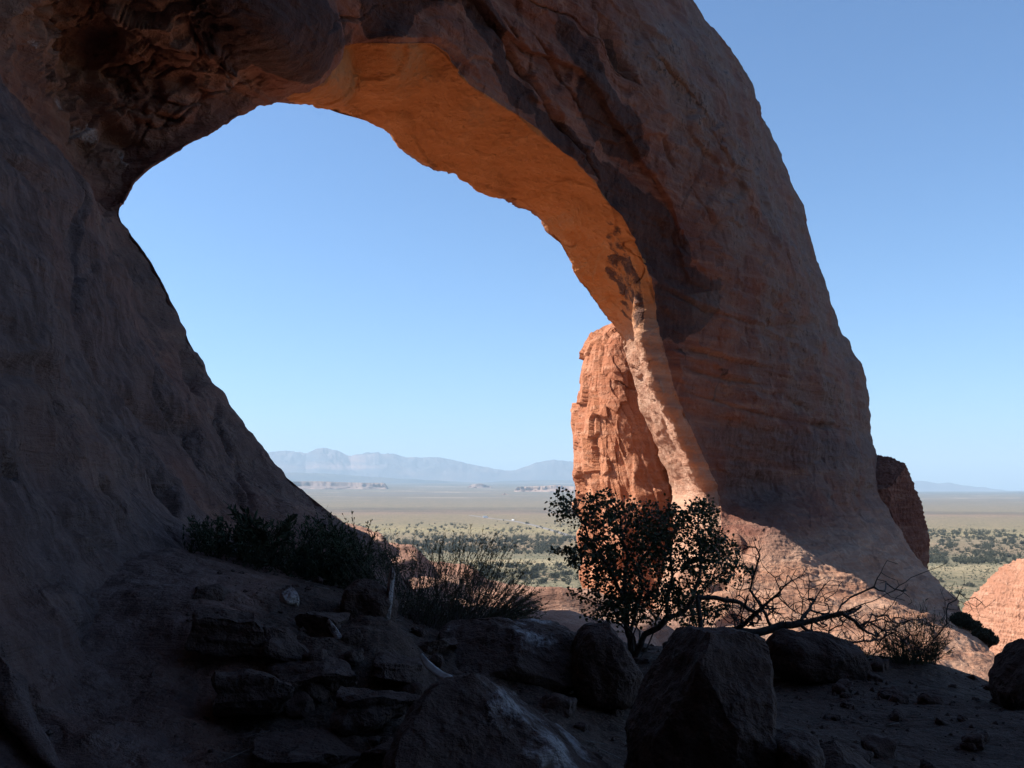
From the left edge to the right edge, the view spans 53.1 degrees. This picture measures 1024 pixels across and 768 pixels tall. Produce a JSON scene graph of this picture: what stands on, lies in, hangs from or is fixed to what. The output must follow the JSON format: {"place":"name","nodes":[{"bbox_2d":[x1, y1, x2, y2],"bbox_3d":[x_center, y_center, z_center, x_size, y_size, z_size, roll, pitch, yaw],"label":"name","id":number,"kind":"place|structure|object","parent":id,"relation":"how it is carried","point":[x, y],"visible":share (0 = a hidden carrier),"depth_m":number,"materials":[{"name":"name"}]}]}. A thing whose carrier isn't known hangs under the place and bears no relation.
{"place":"outdoors","nodes":[
{"label":"outdoors","id":0,"kind":"place"},
{"bbox_2d":[263,647,357,692],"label":"ledge block","id":1,"kind":"structure","parent":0,"point":[331,674],"depth_m":5.59,"materials":[{"name":"stone"}]},
{"bbox_2d":[259,625,309,661],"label":"ledge block","id":2,"kind":"structure","parent":1,"relation":"on","point":[282,644],"depth_m":5.80,"materials":[{"name":"stone"}]},
{"bbox_2d":[184,606,265,657],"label":"ledge block","id":3,"kind":"structure","parent":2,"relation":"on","point":[219,632],"depth_m":5.79,"materials":[{"name":"stone"}]},
{"bbox_2d":[268,448,573,482],"bbox_3d":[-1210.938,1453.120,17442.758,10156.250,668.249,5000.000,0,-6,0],"label":"mountains","id":4,"kind":"structure","parent":0,"point":[366,464],"depth_m":15954.25,"materials":[{"name":"stone"}]},
{"bbox_2d":[469,515,573,539],"bbox_3d":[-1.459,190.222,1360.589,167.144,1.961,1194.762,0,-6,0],"label":"road","id":5,"kind":"structure","parent":0,"point":[559,532],"depth_m":1398.83,"materials":[{"name":"grey asphalt"}]},
{"bbox_2d":[39,483,1023,767],"bbox_3d":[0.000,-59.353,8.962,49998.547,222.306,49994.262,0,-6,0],"label":"ground","id":6,"kind":"structure","parent":0,"point":[139,627],"depth_m":7.02,"materials":[{"name":"gravel"}]},
{"bbox_2d":[193,583,231,600],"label":"ledge block","id":7,"kind":"structure","parent":6,"relation":"on","point":[218,592],"depth_m":6.59,"materials":[{"name":"stone"}]},
{"bbox_2d":[211,668,294,716],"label":"ledge block","id":8,"kind":"structure","parent":6,"relation":"on","point":[244,691],"depth_m":5.25,"materials":[{"name":"stone"}]},
{"bbox_2d":[223,500,296,550],"bbox_3d":[-2.051,1.150,8.284,0.716,0.420,0.490,0,-6,0],"label":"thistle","id":9,"kind":"object","parent":6,"relation":"on","point":[248,521],"visible":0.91,"depth_m":8.21,"materials":[{"name":"green plant"}]},
{"bbox_2d":[182,513,377,589],"bbox_3d":[-2.065,1.483,8.800,2.006,0.770,1.929,0,-6,0],"label":"weed clump","id":10,"kind":"object","parent":6,"relation":"on","point":[315,561],"visible":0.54,"depth_m":8.36,"materials":[{"name":"green plant"}]},
{"bbox_2d":[279,585,298,606],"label":"pale stone","id":11,"kind":"object","parent":6,"relation":"on","point":[289,595],"visible":1,"depth_m":6.41,"materials":[{"name":"stone"}]},
{"bbox_2d":[283,690,315,718],"bbox_3d":[-1.148,1.719,5.549,0.160,0.144,0.214,-11,1,-3],"label":"loose stone","id":12,"kind":"object","parent":6,"relation":"on","point":[300,704],"visible":0.73,"depth_m":5.46,"materials":[{"name":"stone"}]},
{"bbox_2d":[252,728,360,767],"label":"ledge block","id":13,"kind":"structure","parent":6,"relation":"on","point":[311,748],"depth_m":4.85,"materials":[{"name":"stone"}]},
{"bbox_2d":[302,649,327,661],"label":"loose stone","id":14,"kind":"object","parent":6,"relation":"on","point":[319,655],"visible":0.58,"depth_m":5.71,"materials":[{"name":"stone"}]},
{"bbox_2d":[303,683,329,703],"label":"loose stone","id":15,"kind":"object","parent":6,"relation":"on","point":[317,692],"visible":0.52,"depth_m":5.53,"materials":[{"name":"stone"}]},
{"bbox_2d":[313,576,322,583],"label":"loose stone","id":16,"kind":"object","parent":6,"relation":"on","point":[318,579],"visible":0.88,"depth_m":7.96,"materials":[{"name":"stone"}]},
{"bbox_2d":[295,611,349,635],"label":"ledge block","id":17,"kind":"structure","parent":6,"relation":"on","point":[313,623],"depth_m":6.25,"materials":[{"name":"stone"}]},
{"bbox_2d":[326,618,341,638],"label":"pale stone","id":18,"kind":"object","parent":6,"relation":"on","point":[334,630],"visible":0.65,"depth_m":6.13,"materials":[{"name":"stone"}]},
{"bbox_2d":[293,481,388,488],"bbox_3d":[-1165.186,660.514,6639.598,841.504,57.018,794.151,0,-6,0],"label":"mesa","id":19,"kind":"structure","parent":6,"relation":"on","point":[322,485],"depth_m":6440.82,"materials":[{"name":"grey stone"}]},
{"bbox_2d":[338,648,363,666],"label":"loose stone","id":20,"kind":"object","parent":6,"relation":"on","point":[354,658],"visible":0.82,"depth_m":5.82,"materials":[{"name":"stone"}]},
{"bbox_2d":[342,628,362,644],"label":"loose stone","id":21,"kind":"object","parent":6,"relation":"on","point":[353,636],"visible":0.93,"depth_m":6.11,"materials":[{"name":"stone"}]},
{"bbox_2d":[313,503,418,572],"bbox_3d":[-1.380,1.535,10.126,1.138,0.711,1.232,3,-7,-27],"label":"weed clump","id":22,"kind":"object","parent":6,"relation":"on","point":[372,548],"visible":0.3,"depth_m":10.01,"materials":[{"name":"green plant"}]},
{"bbox_2d":[339,579,398,621],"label":"ledge block","id":23,"kind":"structure","parent":6,"relation":"on","point":[364,597],"depth_m":6.72,"materials":[{"name":"stone"}]},
{"bbox_2d":[350,739,392,767],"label":"ledge block","id":24,"kind":"structure","parent":6,"relation":"on","point":[372,758],"depth_m":4.74,"materials":[{"name":"stone"}]},
{"bbox_2d":[329,686,420,735],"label":"ledge block","id":25,"kind":"structure","parent":6,"relation":"on","point":[360,711],"depth_m":5.17,"materials":[{"name":"stone"}]},
{"bbox_2d":[385,566,394,619],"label":"pale stone","id":26,"kind":"object","parent":6,"relation":"on","point":[390,585],"visible":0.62,"depth_m":6.76,"materials":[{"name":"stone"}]},
{"bbox_2d":[370,651,428,683],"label":"ledge block","id":27,"kind":"structure","parent":6,"relation":"on","point":[394,666],"depth_m":5.78,"materials":[{"name":"stone"}]},
{"bbox_2d":[391,682,424,704],"bbox_3d":[-0.586,1.752,5.800,0.161,0.137,0.222,8,-14,-43],"label":"loose stone","id":28,"kind":"object","parent":6,"relation":"on","point":[417,688],"visible":0.41,"depth_m":5.74,"materials":[{"name":"stone"}]},
{"bbox_2d":[410,626,430,638],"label":"loose stone","id":29,"kind":"object","parent":6,"relation":"on","point":[419,631],"visible":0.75,"depth_m":7.02,"materials":[{"name":"stone"}]},
{"bbox_2d":[416,641,438,654],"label":"loose stone","id":30,"kind":"object","parent":6,"relation":"on","point":[434,652],"visible":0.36,"depth_m":6.64,"materials":[{"name":"stone"}]},
{"bbox_2d":[284,472,573,482],"bbox_3d":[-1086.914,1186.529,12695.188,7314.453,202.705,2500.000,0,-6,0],"label":"foothills","id":31,"kind":"structure","parent":6,"relation":"on","point":[297,476],"depth_m":12060.79,"materials":[{"name":"grey stone"}]},
{"bbox_2d":[427,654,443,667],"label":"loose stone","id":32,"kind":"object","parent":6,"relation":"on","point":[436,660],"visible":0.63,"depth_m":6.37,"materials":[{"name":"stone"}]},
{"bbox_2d":[420,653,451,678],"bbox_3d":[-0.323,1.580,5.056,0.134,0.426,0.509,2,-6,-22],"label":"driftwood","id":33,"kind":"object","parent":6,"relation":"on","point":[434,670],"visible":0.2,"depth_m":5.20,"materials":[{"name":"grey wood"}]},
{"bbox_2d":[417,637,457,652],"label":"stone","id":34,"kind":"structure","parent":6,"relation":"on","point":[442,645],"depth_m":6.63,"materials":[{"name":"stone"}]},
{"bbox_2d":[331,524,548,630],"bbox_3d":[-0.616,1.549,8.079,1.849,0.914,1.905,0,-6,0],"label":"rabbitbrush","id":35,"kind":"object","parent":6,"relation":"on","point":[433,613],"visible":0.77,"depth_m":7.87,"materials":[{"name":"green plant"}]},
{"bbox_2d":[445,670,463,675],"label":"loose stone","id":36,"kind":"object","parent":6,"relation":"on","point":[454,673],"visible":0.2,"depth_m":6.30,"materials":[{"name":"stone"}]},
{"bbox_2d":[468,483,490,487],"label":"mesa","id":37,"kind":"structure","parent":6,"relation":"on","point":[480,485],"depth_m":6948.19,"materials":[{"name":"grey stone"}]},
{"bbox_2d":[382,672,611,767],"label":"boulder","id":38,"kind":"object","parent":6,"relation":"on","point":[470,720],"visible":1,"depth_m":4.49,"materials":[{"name":"stone"}]},
{"bbox_2d":[0,0,994,767],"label":"rock arch","id":39,"kind":"object","parent":6,"relation":"on","point":[628,152],"visible":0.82,"depth_m":22.36,"materials":[{"name":"stone"}]},
{"bbox_2d":[437,617,576,693],"bbox_3d":[-0.022,1.852,7.036,1.068,0.460,0.942,2,-6,-21],"label":"boulder","id":40,"kind":"object","parent":6,"relation":"on","point":[536,652],"visible":0.71,"depth_m":6.81,"materials":[{"name":"stone"}]},
{"bbox_2d":[514,485,575,491],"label":"mesa","id":41,"kind":"structure","parent":6,"relation":"on","point":[551,488],"depth_m":5384.51,"materials":[{"name":"grey stone"}]},
{"bbox_2d":[539,693,558,703],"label":"loose stone","id":42,"kind":"object","parent":6,"relation":"on","point":[543,698],"visible":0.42,"depth_m":6.28,"materials":[{"name":"stone"}]},
{"bbox_2d":[542,692,576,717],"bbox_3d":[0.288,1.976,6.285,0.190,0.153,0.227,0,-4,19],"label":"loose stone","id":43,"kind":"object","parent":6,"relation":"on","point":[563,705],"visible":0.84,"depth_m":6.20,"materials":[{"name":"stone"}]},
{"bbox_2d":[559,570,567,575],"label":"juniper tree","id":44,"kind":"object","parent":6,"relation":"on","point":[563,573],"visible":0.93,"depth_m":587.70,"materials":[{"name":"green plant"}]},
{"bbox_2d":[573,722,587,731],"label":"loose stone","id":45,"kind":"object","parent":6,"relation":"on","point":[582,726],"visible":0.98,"depth_m":6.09,"materials":[{"name":"stone"}]},
{"bbox_2d":[591,751,601,759],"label":"loose stone","id":46,"kind":"object","parent":6,"relation":"on","point":[598,755],"visible":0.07,"depth_m":5.32,"materials":[{"name":"stone"}]},
{"bbox_2d":[572,621,643,711],"bbox_3d":[0.640,1.896,6.847,0.493,0.621,0.622,0,-6,0],"label":"boulder","id":47,"kind":"object","parent":6,"relation":"on","point":[607,674],"visible":0.91,"depth_m":6.59,"materials":[{"name":"stone"}]},
{"bbox_2d":[207,580,1023,767],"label":"small rocks","id":48,"kind":"object","parent":6,"relation":"on","point":[647,668],"visible":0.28,"depth_m":6.98,"materials":[{"name":"stone"}]},
{"bbox_2d":[606,708,624,716],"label":"loose stone","id":49,"kind":"object","parent":6,"relation":"on","point":[615,712],"visible":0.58,"depth_m":6.62,"materials":[{"name":"stone"}]},
{"bbox_2d":[570,323,673,608],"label":"rock fin","id":50,"kind":"object","parent":6,"relation":"on","point":[615,449],"visible":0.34,"depth_m":44.45,"materials":[{"name":"stone"}]},
{"bbox_2d":[544,487,758,658],"bbox_3d":[1.429,1.944,10.376,2.215,1.802,1.560,0,-6,0],"label":"leafy bush","id":51,"kind":"object","parent":6,"relation":"on","point":[623,601],"visible":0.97,"depth_m":10.15,"materials":[{"name":"green plant"}]},
{"bbox_2d":[357,521,1023,608],"bbox_3d":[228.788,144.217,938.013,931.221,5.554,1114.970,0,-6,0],"label":"woodland scrub","id":52,"kind":"object","parent":6,"relation":"on","point":[936,552],"visible":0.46,"depth_m":856.29,"materials":[{"name":"green plant"}]},
{"bbox_2d":[624,626,776,767],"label":"boulder","id":53,"kind":"object","parent":6,"relation":"on","point":[706,697],"visible":0.99,"depth_m":4.81,"materials":[{"name":"stone"}]},
{"bbox_2d":[775,728,825,767],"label":"boulder","id":54,"kind":"object","parent":6,"relation":"on","point":[799,749],"visible":0.84,"depth_m":4.63,"materials":[{"name":"stone"}]},
{"bbox_2d":[662,537,945,653],"bbox_3d":[2.741,1.967,9.452,2.642,1.092,1.366,0,-6,0],"label":"dead tree","id":55,"kind":"object","parent":6,"relation":"on","point":[802,622],"visible":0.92,"depth_m":9.38,"materials":[{"name":"brown wood"}]},
{"bbox_2d":[766,628,871,683],"bbox_3d":[2.643,2.428,8.983,0.886,0.565,0.839,2,-6,-17],"label":"boulder","id":56,"kind":"object","parent":6,"relation":"on","point":[812,657],"visible":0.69,"depth_m":8.66,"materials":[{"name":"stone"}]},
{"bbox_2d":[830,714,840,720],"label":"loose stone","id":57,"kind":"object","parent":6,"relation":"on","point":[836,717],"visible":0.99,"depth_m":7.31,"materials":[{"name":"stone"}]},
{"bbox_2d":[832,679,852,693],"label":"loose stone","id":58,"kind":"object","parent":6,"relation":"on","point":[839,686],"visible":0.77,"depth_m":8.20,"materials":[{"name":"stone"}]},
{"bbox_2d":[840,701,851,707],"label":"loose stone","id":59,"kind":"object","parent":6,"relation":"on","point":[844,704],"visible":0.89,"depth_m":7.73,"materials":[{"name":"stone"}]},
{"bbox_2d":[820,739,873,767],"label":"boulder","id":60,"kind":"object","parent":6,"relation":"on","point":[837,754],"visible":0.67,"depth_m":4.91,"materials":[{"name":"stone"}]},
{"bbox_2d":[849,744,873,764],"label":"loose stone","id":61,"kind":"object","parent":6,"relation":"on","point":[867,756],"visible":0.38,"depth_m":6.11,"materials":[{"name":"stone"}]},
{"bbox_2d":[839,631,893,658],"bbox_3d":[3.186,2.544,9.943,1.270,0.432,1.404,0,-6,0],"label":"weed clump","id":62,"kind":"object","parent":6,"relation":"on","point":[869,652],"visible":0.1,"depth_m":9.78,"materials":[{"name":"brown plant"}]},
{"bbox_2d":[867,672,882,682],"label":"loose stone","id":63,"kind":"object","parent":6,"relation":"on","point":[874,677],"visible":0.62,"depth_m":8.70,"materials":[{"name":"stone"}]},
{"bbox_2d":[860,733,897,757],"bbox_3d":[2.272,2.253,6.344,0.186,0.156,0.232,-7,-5,-9],"label":"loose stone","id":64,"kind":"object","parent":6,"relation":"on","point":[879,746],"visible":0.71,"depth_m":6.27,"materials":[{"name":"stone"}]},
{"bbox_2d":[870,657,888,671],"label":"loose stone","id":65,"kind":"object","parent":6,"relation":"on","point":[877,664],"visible":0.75,"depth_m":9.19,"materials":[{"name":"stone"}]},
{"bbox_2d":[880,692,891,698],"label":"loose stone","id":66,"kind":"object","parent":6,"relation":"on","point":[885,695],"visible":0.72,"depth_m":8.03,"materials":[{"name":"stone"}]},
{"bbox_2d":[890,709,903,721],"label":"loose stone","id":67,"kind":"object","parent":6,"relation":"on","point":[897,715],"visible":0.89,"depth_m":7.25,"materials":[{"name":"stone"}]},
{"bbox_2d":[889,693,908,703],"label":"loose stone","id":68,"kind":"object","parent":6,"relation":"on","point":[902,698],"visible":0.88,"depth_m":7.87,"materials":[{"name":"stone"}]},
{"bbox_2d":[876,455,929,568],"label":"rock buttress","id":69,"kind":"object","parent":6,"relation":"on","point":[899,496],"visible":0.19,"depth_m":45.19,"materials":[{"name":"stone"}]},
{"bbox_2d":[858,599,964,664],"bbox_3d":[3.791,2.356,9.778,0.914,0.714,1.489,-3,-7,28],"label":"grass tuft","id":70,"kind":"object","parent":6,"relation":"on","point":[910,655],"visible":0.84,"depth_m":9.58,"materials":[{"name":"plant"}]},
{"bbox_2d":[919,759,935,767],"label":"loose stone","id":71,"kind":"object","parent":6,"relation":"on","point":[924,763],"visible":1,"depth_m":5.90,"materials":[{"name":"stone"}]},
{"bbox_2d":[917,693,943,704],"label":"loose stone","id":72,"kind":"object","parent":6,"relation":"on","point":[926,699],"visible":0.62,"depth_m":7.85,"materials":[{"name":"stone"}]},
{"bbox_2d":[934,716,948,725],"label":"loose stone","id":73,"kind":"object","parent":6,"relation":"on","point":[940,721],"visible":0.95,"depth_m":7.01,"materials":[{"name":"stone"}]},
{"bbox_2d":[948,684,956,688],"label":"loose stone","id":74,"kind":"object","parent":6,"relation":"on","point":[953,685],"visible":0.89,"depth_m":8.94,"materials":[{"name":"stone"}]},
{"bbox_2d":[925,582,994,650],"bbox_3d":[3.842,1.953,8.829,0.727,0.680,0.423,5,-8,-42],"label":"dead sapling","id":75,"kind":"object","parent":6,"relation":"on","point":[947,608],"visible":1,"depth_m":8.83,"materials":[{"name":"brown wood"}]},
{"bbox_2d":[957,714,967,721],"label":"loose stone","id":76,"kind":"object","parent":6,"relation":"on","point":[960,718],"visible":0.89,"depth_m":7.12,"materials":[{"name":"stone"}]},
{"bbox_2d":[949,611,983,631],"bbox_3d":[14.136,7.474,31.913,0.946,0.788,1.577,-5,-7,38],"label":"slope shrub","id":77,"kind":"object","parent":6,"relation":"on","point":[963,619],"visible":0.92,"depth_m":31.56,"materials":[{"name":"green plant"}]},
{"bbox_2d":[960,742,976,750],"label":"loose stone","id":78,"kind":"object","parent":6,"relation":"on","point":[969,746],"visible":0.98,"depth_m":6.38,"materials":[{"name":"stone"}]},
{"bbox_2d":[966,674,975,679],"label":"loose stone","id":79,"kind":"object","parent":6,"relation":"on","point":[972,677],"visible":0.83,"depth_m":9.54,"materials":[{"name":"stone"}]},
{"bbox_2d":[961,731,989,750],"bbox_3d":[2.920,2.256,6.468,0.177,0.124,0.201,-20,-9,42],"label":"loose stone","id":80,"kind":"object","parent":6,"relation":"on","point":[980,740],"visible":0.81,"depth_m":6.40,"materials":[{"name":"stone"}]},
{"bbox_2d":[970,627,999,647],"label":"slope shrub","id":81,"kind":"object","parent":6,"relation":"on","point":[988,637],"visible":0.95,"depth_m":30.06,"materials":[{"name":"green plant"}]},
{"bbox_2d":[981,684,989,689],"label":"loose stone","id":82,"kind":"object","parent":6,"relation":"on","point":[986,687],"visible":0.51,"depth_m":9.31,"materials":[{"name":"stone"}]},
{"bbox_2d":[962,559,1023,654],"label":"sandstone dome","id":83,"kind":"structure","parent":6,"relation":"on","point":[1003,587],"depth_m":66.00,"materials":[{"name":"orange stone"}]},
{"bbox_2d":[988,638,1023,710],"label":"boulder","id":84,"kind":"object","parent":6,"relation":"on","point":[1006,678],"visible":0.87,"depth_m":8.28,"materials":[{"name":"stone"}]},
{"bbox_2d":[119,0,1023,489],"label":"sky","id":85,"kind":"structure","parent":0,"point":[344,292],"materials":[{"name":"blue"}]},
{"bbox_2d":[913,481,1005,490],"bbox_3d":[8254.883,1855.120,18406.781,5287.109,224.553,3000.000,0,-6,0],"label":"distant range","id":86,"kind":"structure","parent":0,"point":[926,486],"depth_m":17444.06,"materials":[{"name":"stone"}]},
{"bbox_2d":[918,492,1023,492],"bbox_3d":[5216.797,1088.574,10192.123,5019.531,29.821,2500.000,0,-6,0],"label":"plateau","id":87,"kind":"structure","parent":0,"point":[968,492],"depth_m":10024.31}
]}

